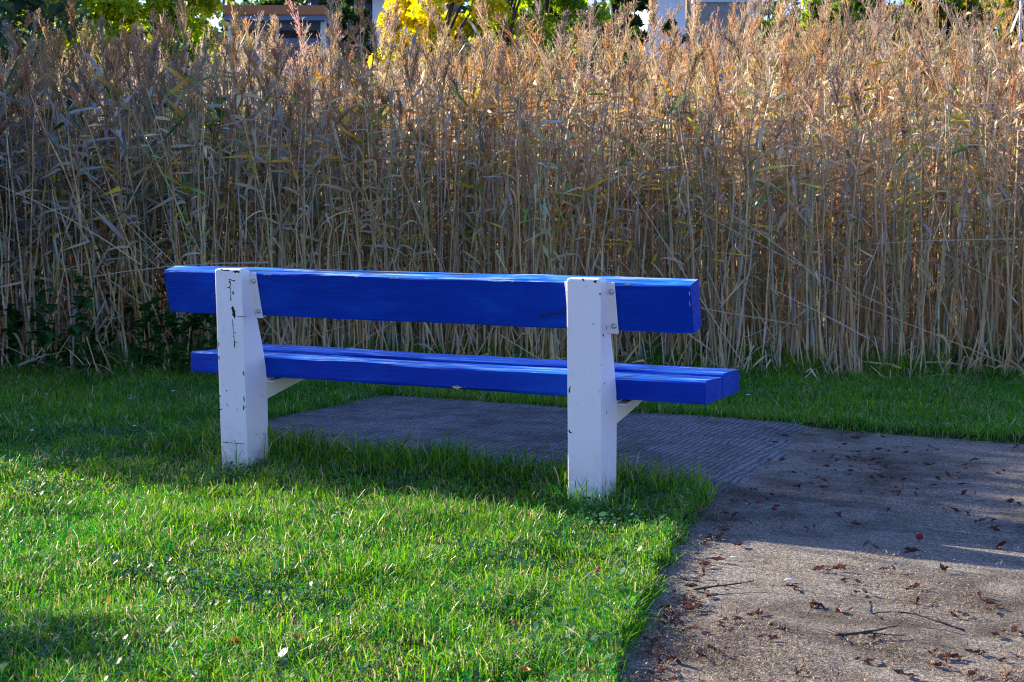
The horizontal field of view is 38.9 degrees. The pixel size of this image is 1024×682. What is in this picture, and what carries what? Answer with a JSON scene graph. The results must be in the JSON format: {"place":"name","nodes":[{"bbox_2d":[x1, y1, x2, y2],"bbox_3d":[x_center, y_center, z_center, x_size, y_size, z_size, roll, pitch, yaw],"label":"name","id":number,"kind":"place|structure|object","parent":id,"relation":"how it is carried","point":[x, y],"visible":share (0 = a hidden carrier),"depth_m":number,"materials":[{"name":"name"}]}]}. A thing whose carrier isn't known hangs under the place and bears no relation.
{"place":"outdoors","nodes":[
{"label":"outdoors","id":0,"kind":"place"},
{"bbox_2d":[223,5,347,219],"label":"pavilion","id":1,"kind":"structure","parent":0,"point":[316,16],"depth_m":39.53,"materials":[{"name":"grey metal"}]},
{"bbox_2d":[311,0,372,219],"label":"house","id":2,"kind":"structure","parent":0,"point":[368,6],"depth_m":51.11,"materials":[{"name":"metal"}]},
{"bbox_2d":[0,209,1023,681],"bbox_3d":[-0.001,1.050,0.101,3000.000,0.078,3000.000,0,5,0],"label":"ground","id":3,"kind":"structure","parent":0,"point":[562,559],"depth_m":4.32,"materials":[{"name":"plant"}]},
{"bbox_2d":[0,306,22,362],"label":"nettle","id":4,"kind":"object","parent":3,"relation":"on","point":[16,313],"visible":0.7,"depth_m":8.71,"materials":[{"name":"green plant"}]},
{"bbox_2d":[0,308,23,369],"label":"nettle","id":5,"kind":"object","parent":3,"relation":"on","point":[13,329],"visible":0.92,"depth_m":8.61,"materials":[{"name":"green plant"}]},
{"bbox_2d":[5,297,28,359],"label":"nettle","id":6,"kind":"object","parent":3,"relation":"on","point":[9,307],"visible":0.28,"depth_m":8.85,"materials":[{"name":"green plant"}]},
{"bbox_2d":[1,71,44,337],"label":"tall reed","id":7,"kind":"object","parent":3,"relation":"on","point":[9,106],"visible":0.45,"depth_m":9.32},
{"bbox_2d":[22,302,40,373],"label":"nettle","id":8,"kind":"object","parent":3,"relation":"on","point":[37,319],"visible":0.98,"depth_m":8.47,"materials":[{"name":"green plant"}]},
{"bbox_2d":[25,269,48,366],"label":"nettle","id":9,"kind":"object","parent":3,"relation":"on","point":[40,298],"visible":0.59,"depth_m":8.74,"materials":[{"name":"green plant"}]},
{"bbox_2d":[10,35,74,276],"bbox_3d":[-3.059,-0.914,9.406,0.370,2.119,0.568,4,9,43],"label":"tall reed","id":10,"kind":"object","parent":3,"relation":"on","point":[42,44],"visible":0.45,"depth_m":9.25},
{"bbox_2d":[0,0,92,179],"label":"willow","id":11,"kind":"object","parent":3,"relation":"on","point":[13,10],"visible":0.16,"depth_m":23.54,"materials":[{"name":"green plant"}]},
{"bbox_2d":[35,288,62,376],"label":"nettle","id":12,"kind":"object","parent":3,"relation":"on","point":[50,361],"visible":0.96,"depth_m":8.49,"materials":[{"name":"green plant"}]},
{"bbox_2d":[41,326,59,368],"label":"nettle","id":13,"kind":"object","parent":3,"relation":"on","point":[49,329],"visible":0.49,"depth_m":8.65,"materials":[{"name":"green plant"}]},
{"bbox_2d":[57,329,67,370],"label":"nettle","id":14,"kind":"object","parent":3,"relation":"on","point":[63,354],"visible":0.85,"depth_m":8.72,"materials":[{"name":"green plant"}]},
{"bbox_2d":[12,270,127,359],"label":"bent reed","id":15,"kind":"object","parent":3,"relation":"on","point":[64,324],"visible":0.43,"depth_m":8.88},
{"bbox_2d":[66,279,92,370],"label":"nettle","id":16,"kind":"object","parent":3,"relation":"on","point":[76,332],"visible":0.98,"depth_m":8.56,"materials":[{"name":"green plant"}]},
{"bbox_2d":[70,276,94,373],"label":"nettle","id":17,"kind":"object","parent":3,"relation":"on","point":[88,303],"visible":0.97,"depth_m":8.56,"materials":[{"name":"green plant"}]},
{"bbox_2d":[18,0,164,159],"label":"birch","id":18,"kind":"object","parent":3,"relation":"on","point":[110,12],"visible":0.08,"depth_m":25.89,"materials":[{"name":"green plant"}]},
{"bbox_2d":[89,313,100,365],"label":"nettle","id":19,"kind":"object","parent":3,"relation":"on","point":[91,334],"visible":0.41,"depth_m":8.87,"materials":[{"name":"green plant"}]},
{"bbox_2d":[90,327,105,367],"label":"nettle","id":20,"kind":"object","parent":3,"relation":"on","point":[94,342],"visible":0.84,"depth_m":8.77,"materials":[{"name":"green plant"}]},
{"bbox_2d":[105,320,119,366],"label":"nettle","id":21,"kind":"object","parent":3,"relation":"on","point":[109,336],"visible":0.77,"depth_m":8.87,"materials":[{"name":"green plant"}]},
{"bbox_2d":[103,278,126,355],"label":"nettle","id":22,"kind":"object","parent":3,"relation":"on","point":[115,313],"visible":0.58,"depth_m":8.92,"materials":[{"name":"green plant"}]},
{"bbox_2d":[104,52,144,328],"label":"tall reed","id":23,"kind":"object","parent":3,"relation":"on","point":[111,64],"visible":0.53,"depth_m":9.15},
{"bbox_2d":[124,287,140,354],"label":"nettle","id":24,"kind":"object","parent":3,"relation":"on","point":[127,309],"visible":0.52,"depth_m":8.90,"materials":[{"name":"green plant"}]},
{"bbox_2d":[128,300,155,364],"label":"nettle","id":25,"kind":"object","parent":3,"relation":"on","point":[145,319],"visible":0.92,"depth_m":8.57,"materials":[{"name":"green plant"}]},
{"bbox_2d":[134,323,149,375],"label":"nettle","id":26,"kind":"object","parent":3,"relation":"on","point":[136,345],"visible":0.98,"depth_m":8.54,"materials":[{"name":"green plant"}]},
{"bbox_2d":[131,24,153,210],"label":"tall reed","id":27,"kind":"object","parent":3,"relation":"on","point":[140,40],"visible":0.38,"depth_m":9.99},
{"bbox_2d":[132,40,175,226],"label":"tall reed","id":28,"kind":"object","parent":3,"relation":"on","point":[154,54],"visible":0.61,"depth_m":9.24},
{"bbox_2d":[144,289,165,355],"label":"nettle","id":29,"kind":"object","parent":3,"relation":"on","point":[156,302],"visible":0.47,"depth_m":8.91,"materials":[{"name":"green plant"}]},
{"bbox_2d":[146,324,165,370],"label":"nettle","id":30,"kind":"object","parent":3,"relation":"on","point":[155,336],"visible":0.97,"depth_m":8.56,"materials":[{"name":"green plant"}]},
{"bbox_2d":[154,315,166,361],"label":"nettle","id":31,"kind":"object","parent":3,"relation":"on","point":[161,344],"visible":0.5,"depth_m":8.70,"materials":[{"name":"green plant"}]},
{"bbox_2d":[95,0,230,254],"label":"birch","id":32,"kind":"object","parent":3,"relation":"on","point":[209,9],"visible":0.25,"depth_m":26.97,"materials":[{"name":"green plant"}]},
{"bbox_2d":[163,306,180,373],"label":"nettle","id":33,"kind":"object","parent":3,"relation":"on","point":[169,343],"visible":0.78,"depth_m":8.52,"materials":[{"name":"green plant"}]},
{"bbox_2d":[166,312,190,374],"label":"nettle","id":34,"kind":"object","parent":3,"relation":"on","point":[176,346],"visible":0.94,"depth_m":8.51,"materials":[{"name":"green plant"}]},
{"bbox_2d":[180,313,203,357],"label":"nettle","id":35,"kind":"object","parent":3,"relation":"on","point":[185,326],"visible":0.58,"depth_m":8.66,"materials":[{"name":"green plant"}]},
{"bbox_2d":[147,94,245,349],"bbox_3d":[-1.944,-0.648,8.906,0.615,1.722,0.232,1,6,10],"label":"bindweed","id":36,"kind":"object","parent":3,"relation":"on","point":[219,111],"visible":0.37,"depth_m":8.84,"materials":[{"name":"green plant"}]},
{"bbox_2d":[196,313,211,349],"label":"nettle","id":37,"kind":"object","parent":3,"relation":"on","point":[201,340],"visible":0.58,"depth_m":8.63,"materials":[{"name":"green plant"}]},
{"bbox_2d":[176,0,237,227],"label":"tall reed","id":38,"kind":"object","parent":3,"relation":"on","point":[183,7],"visible":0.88,"depth_m":9.58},
{"bbox_2d":[203,313,217,349],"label":"nettle","id":39,"kind":"object","parent":3,"relation":"on","point":[212,321],"visible":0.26,"depth_m":8.58,"materials":[{"name":"green plant"}]},
{"bbox_2d":[226,42,299,263],"bbox_3d":[-1.575,-0.881,9.338,0.448,2.064,0.367,4,7,33],"label":"tall reed","id":40,"kind":"object","parent":3,"relation":"on","point":[289,54],"visible":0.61,"depth_m":9.26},
{"bbox_2d":[244,29,293,263],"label":"tall reed","id":41,"kind":"object","parent":3,"relation":"on","point":[264,43],"visible":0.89,"depth_m":9.56,"materials":[{"name":"plant"}]},
{"bbox_2d":[266,14,296,259],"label":"tall reed","id":42,"kind":"object","parent":3,"relation":"on","point":[273,35],"visible":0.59,"depth_m":10.06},
{"bbox_2d":[218,0,350,83],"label":"dark tree","id":43,"kind":"object","parent":3,"relation":"on","point":[281,2],"depth_m":49.10,"materials":[{"name":"green plant"}]},
{"bbox_2d":[304,36,383,228],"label":"tall reed","id":44,"kind":"object","parent":3,"relation":"on","point":[342,49],"visible":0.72,"depth_m":9.04,"materials":[{"name":"plant"}]},
{"bbox_2d":[333,0,374,149],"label":"dark tree","id":45,"kind":"object","parent":3,"relation":"on","point":[348,13],"visible":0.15,"depth_m":43.11,"materials":[{"name":"green plant"}]},
{"bbox_2d":[357,18,415,192],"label":"tall reed","id":46,"kind":"object","parent":3,"relation":"on","point":[374,37],"visible":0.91,"depth_m":9.23,"materials":[{"name":"plant"}]},
{"bbox_2d":[369,0,404,217],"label":"tall reed","id":47,"kind":"object","parent":3,"relation":"on","point":[394,12],"visible":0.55,"depth_m":10.25,"materials":[{"name":"plant"}]},
{"bbox_2d":[365,1,416,329],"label":"tall reed","id":48,"kind":"object","parent":3,"relation":"on","point":[385,30],"visible":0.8,"depth_m":9.62,"materials":[{"name":"plant"}]},
{"bbox_2d":[365,0,461,217],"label":"house","id":49,"kind":"structure","parent":3,"relation":"on","point":[377,7],"depth_m":49.19,"materials":[{"name":"grey metal"}]},
{"bbox_2d":[407,23,458,267],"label":"tall reed","id":50,"kind":"object","parent":3,"relation":"on","point":[442,43],"visible":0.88,"depth_m":9.17,"materials":[{"name":"plant"}]},
{"bbox_2d":[367,0,511,245],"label":"yellow tree","id":51,"kind":"object","parent":3,"relation":"on","point":[409,17],"visible":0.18,"depth_m":29.01,"materials":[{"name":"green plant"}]},
{"bbox_2d":[417,0,470,272],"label":"tall reed","id":52,"kind":"object","parent":3,"relation":"on","point":[427,9],"visible":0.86,"depth_m":9.40,"materials":[{"name":"plant"}]},
{"bbox_2d":[164,266,738,504],"bbox_3d":[-0.295,0.183,5.548,2.244,0.912,0.544,3,6,26],"label":"park bench","id":53,"kind":"object","parent":3,"relation":"on","point":[597,385],"visible":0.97,"depth_m":5.31,"materials":[{"name":"blue paint"}]},
{"bbox_2d":[0,418,958,681],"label":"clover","id":54,"kind":"object","parent":3,"relation":"on","point":[518,558],"visible":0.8,"depth_m":4.08,"materials":[{"name":"green plant"}]},
{"bbox_2d":[454,27,505,325],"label":"tall reed","id":55,"kind":"object","parent":3,"relation":"on","point":[460,39],"visible":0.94,"depth_m":9.31,"materials":[{"name":"plant"}]},
{"bbox_2d":[474,0,494,73],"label":"tall reed","id":56,"kind":"object","parent":3,"relation":"on","point":[482,18],"visible":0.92,"depth_m":9.91,"materials":[{"name":"plant"}]},
{"bbox_2d":[166,395,812,496],"bbox_3d":[0.043,0.434,6.481,2.700,0.038,1.920,3,6,26],"label":"concrete pad","id":57,"kind":"object","parent":3,"relation":"on","point":[505,424],"visible":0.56,"depth_m":6.59,"materials":[{"name":"concrete"}]},
{"bbox_2d":[449,0,558,235],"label":"poplar","id":58,"kind":"object","parent":3,"relation":"on","point":[549,20],"visible":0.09,"depth_m":30.03,"materials":[{"name":"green plant"}]},
{"bbox_2d":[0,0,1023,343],"bbox_3d":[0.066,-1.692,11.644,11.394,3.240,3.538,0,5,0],"label":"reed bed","id":59,"kind":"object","parent":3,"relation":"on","point":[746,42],"visible":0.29,"depth_m":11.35,"materials":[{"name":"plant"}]},
{"bbox_2d":[0,0,1023,375],"bbox_3d":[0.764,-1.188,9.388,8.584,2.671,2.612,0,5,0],"label":"reed bed","id":60,"kind":"object","parent":3,"relation":"on","point":[400,166],"visible":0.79,"depth_m":9.00,"materials":[{"name":"plant"}]},
{"bbox_2d":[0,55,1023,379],"bbox_3d":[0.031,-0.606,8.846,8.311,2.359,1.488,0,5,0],"label":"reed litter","id":61,"kind":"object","parent":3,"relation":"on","point":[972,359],"visible":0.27,"depth_m":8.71,"materials":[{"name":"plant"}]},
{"bbox_2d":[651,230,770,348],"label":"bent reed","id":62,"kind":"object","parent":61,"relation":"on","point":[723,305],"visible":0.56,"depth_m":8.94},
{"bbox_2d":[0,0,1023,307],"bbox_3d":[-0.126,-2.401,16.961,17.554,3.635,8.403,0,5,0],"label":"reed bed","id":63,"kind":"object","parent":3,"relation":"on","point":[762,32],"visible":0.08,"depth_m":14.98,"materials":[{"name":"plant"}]},
{"bbox_2d":[9,0,1023,221],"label":"wood","id":64,"kind":"object","parent":3,"relation":"on","point":[223,22],"depth_m":72.67,"materials":[{"name":"green plant"}]},
{"bbox_2d":[500,38,550,333],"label":"tall reed","id":65,"kind":"object","parent":3,"relation":"on","point":[509,56],"visible":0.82,"depth_m":9.25,"materials":[{"name":"plant"}]},
{"bbox_2d":[518,665,536,671],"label":"fallen leaf","id":66,"kind":"object","parent":3,"relation":"on","point":[524,668],"visible":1,"depth_m":3.17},
{"bbox_2d":[493,0,612,236],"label":"poplar","id":67,"kind":"object","parent":3,"relation":"on","point":[556,6],"visible":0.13,"depth_m":31.36,"materials":[{"name":"green plant"}]},
{"bbox_2d":[518,9,589,269],"bbox_3d":[0.251,-1.056,9.766,0.444,2.334,0.540,-2,6,-18],"label":"tall reed","id":68,"kind":"object","parent":3,"relation":"on","point":[564,21],"visible":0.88,"depth_m":9.68,"materials":[{"name":"plant"}]},
{"bbox_2d":[542,25,593,272],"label":"tall reed","id":69,"kind":"object","parent":3,"relation":"on","point":[587,38],"visible":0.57,"depth_m":9.34,"materials":[{"name":"plant"}]},
{"bbox_2d":[569,19,612,237],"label":"tall reed","id":70,"kind":"object","parent":3,"relation":"on","point":[578,27],"visible":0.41,"depth_m":9.75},
{"bbox_2d":[576,9,634,273],"bbox_3d":[0.734,-1.125,10.201,0.522,2.389,0.378,3,6,28],"label":"tall reed","id":71,"kind":"object","parent":3,"relation":"on","point":[597,35],"visible":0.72,"depth_m":10.04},
{"bbox_2d":[582,0,639,272],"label":"tall reed","id":72,"kind":"object","parent":3,"relation":"on","point":[623,17],"visible":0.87,"depth_m":9.37,"materials":[{"name":"plant"}]},
{"bbox_2d":[577,0,657,241],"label":"dark tree","id":73,"kind":"object","parent":3,"relation":"on","point":[637,22],"visible":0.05,"depth_m":35.02,"materials":[{"name":"green plant"}]},
{"bbox_2d":[629,24,703,214],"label":"tall reed","id":74,"kind":"object","parent":3,"relation":"on","point":[674,37],"visible":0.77,"depth_m":9.47,"materials":[{"name":"plant"}]},
{"bbox_2d":[645,0,688,277],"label":"tall reed","id":75,"kind":"object","parent":3,"relation":"on","point":[652,15],"visible":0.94,"depth_m":9.78,"materials":[{"name":"plant"}]},
{"bbox_2d":[651,17,685,122],"bbox_3d":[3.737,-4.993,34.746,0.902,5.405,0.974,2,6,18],"label":"round bush","id":76,"kind":"object","parent":3,"relation":"on","point":[667,27],"visible":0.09,"depth_m":34.33,"materials":[{"name":"green plant"}]},
{"bbox_2d":[685,0,690,89],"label":"wooden pole","id":77,"kind":"object","parent":3,"relation":"on","point":[688,3],"depth_m":40.29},
{"bbox_2d":[675,0,743,275],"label":"tall reed","id":78,"kind":"object","parent":3,"relation":"on","point":[696,22],"visible":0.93,"depth_m":10.15,"materials":[{"name":"plant"}]},
{"bbox_2d":[704,39,744,311],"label":"tall reed","id":79,"kind":"object","parent":3,"relation":"on","point":[714,68],"visible":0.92,"depth_m":9.42,"materials":[{"name":"plant"}]},
{"bbox_2d":[717,29,767,256],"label":"tall reed","id":80,"kind":"object","parent":3,"relation":"on","point":[733,45],"visible":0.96,"depth_m":9.57,"materials":[{"name":"plant"}]},
{"bbox_2d":[724,0,761,312],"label":"tall reed","id":81,"kind":"object","parent":3,"relation":"on","point":[753,5],"visible":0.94,"depth_m":9.89,"materials":[{"name":"plant"}]},
{"bbox_2d":[746,0,779,177],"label":"birch","id":82,"kind":"object","parent":3,"relation":"on","point":[765,22],"visible":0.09,"depth_m":29.45,"materials":[{"name":"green plant"}]},
{"bbox_2d":[767,1,790,298],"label":"tall reed","id":83,"kind":"object","parent":3,"relation":"on","point":[780,25],"visible":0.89,"depth_m":10.48,"materials":[{"name":"plant"}]},
{"bbox_2d":[743,49,814,303],"bbox_3d":[1.797,-0.897,9.597,0.514,2.053,0.424,0,5,3],"label":"tall reed","id":84,"kind":"object","parent":3,"relation":"on","point":[792,56],"visible":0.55,"depth_m":9.60,"materials":[{"name":"plant"}]},
{"bbox_2d":[790,15,842,341],"bbox_3d":[2.133,-1.123,10.309,0.435,2.376,0.356,2,6,42],"label":"tall reed","id":85,"kind":"object","parent":3,"relation":"on","point":[822,34],"visible":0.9,"depth_m":10.26,"materials":[{"name":"plant"}]},
{"bbox_2d":[786,0,861,237],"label":"tall reed","id":86,"kind":"object","parent":3,"relation":"on","point":[828,7],"visible":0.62,"depth_m":10.68,"materials":[{"name":"plant"}]},
{"bbox_2d":[799,0,870,185],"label":"birch","id":87,"kind":"object","parent":3,"relation":"on","point":[835,8],"visible":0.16,"depth_m":31.38,"materials":[{"name":"green plant"}]},
{"bbox_2d":[791,0,905,220],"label":"birch","id":88,"kind":"object","parent":3,"relation":"on","point":[858,6],"visible":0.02,"depth_m":34.58,"materials":[{"name":"green plant"}]},
{"bbox_2d":[856,0,902,319],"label":"tall reed","id":89,"kind":"object","parent":3,"relation":"on","point":[890,9],"visible":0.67,"depth_m":10.89,"materials":[{"name":"plant"}]},
{"bbox_2d":[862,18,905,188],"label":"tall reed","id":90,"kind":"object","parent":3,"relation":"on","point":[897,26],"visible":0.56,"depth_m":10.92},
{"bbox_2d":[916,28,945,173],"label":"tall reed","id":91,"kind":"object","parent":3,"relation":"on","point":[931,42],"visible":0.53,"depth_m":11.23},
{"bbox_2d":[875,0,989,203],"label":"hedge tree","id":92,"kind":"object","parent":3,"relation":"on","point":[962,4],"visible":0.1,"depth_m":29.71,"materials":[{"name":"green plant"}]},
{"bbox_2d":[949,31,967,333],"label":"tall reed","id":93,"kind":"object","parent":3,"relation":"on","point":[958,45],"visible":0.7,"depth_m":10.72,"materials":[{"name":"plant"}]},
{"bbox_2d":[939,5,995,322],"bbox_3d":[3.612,-1.389,11.784,0.490,2.620,0.588,4,7,39],"label":"tall reed","id":94,"kind":"object","parent":3,"relation":"on","point":[974,14],"visible":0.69,"depth_m":11.61,"materials":[{"name":"plant"}]},
{"bbox_2d":[947,0,1023,192],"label":"hedge tree","id":95,"kind":"object","parent":3,"relation":"on","point":[1008,4],"visible":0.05,"depth_m":31.85,"materials":[{"name":"green plant"}]},
{"bbox_2d":[984,29,1010,332],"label":"tall reed","id":96,"kind":"object","parent":3,"relation":"on","point":[1003,41],"visible":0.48,"depth_m":11.39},
{"bbox_2d":[1002,40,1022,225],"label":"tall reed","id":97,"kind":"object","parent":3,"relation":"on","point":[1006,50],"visible":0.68,"depth_m":10.84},
{"bbox_2d":[1014,0,1022,110],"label":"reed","id":98,"kind":"object","parent":3,"relation":"on","point":[1020,31],"visible":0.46,"depth_m":26.55,"materials":[{"name":"beige plant"}]},
{"bbox_2d":[131,0,1004,195],"label":"sky","id":99,"kind":"structure","parent":0,"point":[215,19],"materials":[{"name":"white"}]},
{"bbox_2d":[632,0,758,217],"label":"house","id":100,"kind":"structure","parent":0,"point":[679,15],"depth_m":47.22,"materials":[{"name":"grey metal"}]},
{"bbox_2d":[691,0,748,230],"bbox_3d":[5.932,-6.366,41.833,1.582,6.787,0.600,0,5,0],"label":"building","id":101,"kind":"structure","parent":0,"point":[708,10],"depth_m":41.31,"materials":[{"name":"grey metal"}]},
{"bbox_2d":[522,413,1023,681],"bbox_3d":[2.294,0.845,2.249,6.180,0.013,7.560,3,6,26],"label":"path","id":102,"kind":"structure","parent":0,"point":[799,458],"depth_m":4.24,"materials":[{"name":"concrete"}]},
{"bbox_2d":[635,647,659,654],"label":"fallen leaf","id":103,"kind":"object","parent":102,"relation":"on","point":[649,650],"visible":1,"depth_m":3.39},
{"bbox_2d":[682,604,700,609],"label":"fallen leaf","id":104,"kind":"object","parent":102,"relation":"on","point":[688,606],"visible":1,"depth_m":3.74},
{"bbox_2d":[694,581,753,589],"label":"twig","id":105,"kind":"object","parent":102,"relation":"on","point":[725,585],"visible":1,"depth_m":3.93,"materials":[{"name":"wood"}]},
{"bbox_2d":[830,564,846,569],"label":"fallen leaf","id":106,"kind":"object","parent":102,"relation":"on","point":[838,566],"visible":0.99,"depth_m":4.15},
{"bbox_2d":[824,620,905,642],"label":"twig","id":107,"kind":"object","parent":102,"relation":"on","point":[842,635],"visible":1,"depth_m":3.50,"materials":[{"name":"wood"}]},
{"bbox_2d":[847,588,964,631],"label":"twig","id":108,"kind":"object","parent":102,"relation":"on","point":[944,623],"visible":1,"depth_m":3.62,"materials":[{"name":"wood"}]},
{"bbox_2d":[904,546,922,551],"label":"fallen leaf","id":109,"kind":"object","parent":102,"relation":"on","point":[913,549],"visible":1,"depth_m":4.35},
{"bbox_2d":[950,653,965,657],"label":"fallen leaf","id":110,"kind":"object","parent":102,"relation":"on","point":[955,655],"visible":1,"depth_m":3.35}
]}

